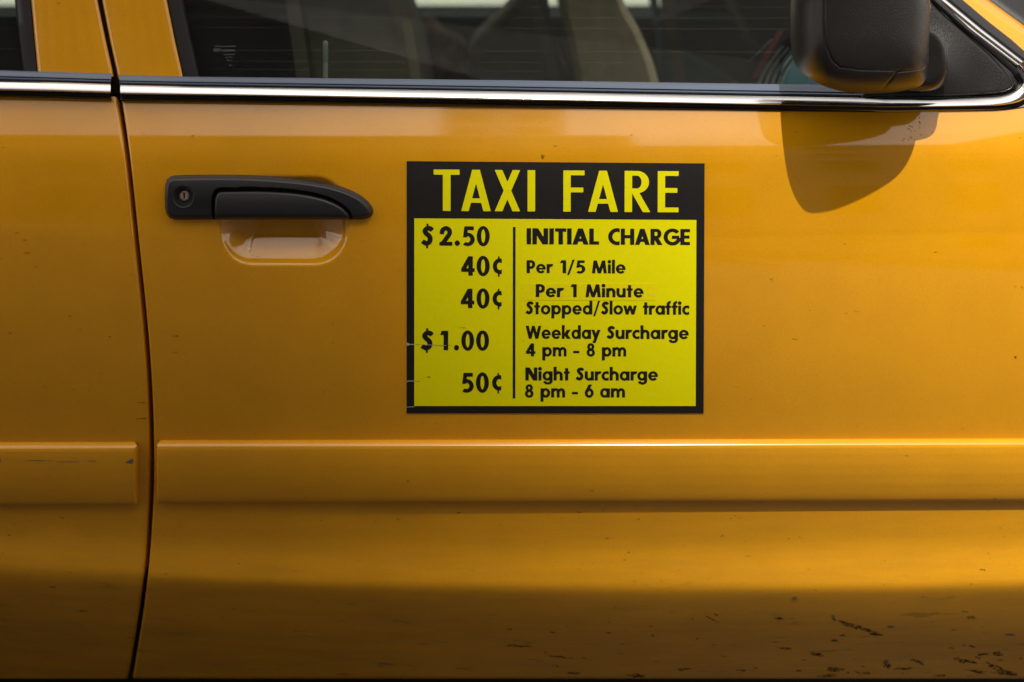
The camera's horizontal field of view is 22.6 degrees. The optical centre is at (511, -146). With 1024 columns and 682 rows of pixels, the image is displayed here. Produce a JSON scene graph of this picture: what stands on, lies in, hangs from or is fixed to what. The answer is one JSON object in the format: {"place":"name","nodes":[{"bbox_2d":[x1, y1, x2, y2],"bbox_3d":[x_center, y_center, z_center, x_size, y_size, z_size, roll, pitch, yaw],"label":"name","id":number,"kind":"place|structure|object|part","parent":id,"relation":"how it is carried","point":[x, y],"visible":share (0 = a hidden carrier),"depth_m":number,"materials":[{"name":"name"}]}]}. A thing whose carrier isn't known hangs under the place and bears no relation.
{"place":"outdoors","nodes":[
{"label":"outdoors","id":0,"kind":"place"},
{"bbox_2d":[0,0,660,4],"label":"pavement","id":1,"kind":"structure","parent":0,"point":[452,2],"depth_m":19.39,"materials":[{"name":"concrete"}]},
{"label":"road","id":2,"kind":"structure","parent":0,"visible":0},
{"bbox_2d":[0,0,1023,681],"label":"taxi","id":3,"kind":"object","parent":2,"relation":"on","point":[224,456],"visible":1,"depth_m":3.05,"materials":[{"name":"yellow paint"}]},
{"bbox_3d":[-0.938,0.493,3.256,1.100,1.333,0.387,0,0,21],"label":"rear door","id":4,"kind":"part","parent":3,"relation":"part of","materials":[{"name":"yellow paint"}]},
{"bbox_3d":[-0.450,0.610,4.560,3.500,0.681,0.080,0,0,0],"label":"far door","id":5,"kind":"part","parent":3,"relation":"part of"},
{"bbox_2d":[406,161,704,412],"bbox_3d":[0.051,0.510,3.013,0.352,0.300,0.030,0,0,0],"label":"fare sign","id":6,"kind":"object","parent":3,"relation":"attached to","point":[555,287],"visible":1,"depth_m":3.00,"materials":[{"name":"yellow plastic"}]},
{"bbox_3d":[0.063,0.432,3.139,1.344,1.230,0.295,0,0,0],"label":"front door","id":7,"kind":"part","parent":3,"relation":"part of","materials":[{"name":"yellow paint"}]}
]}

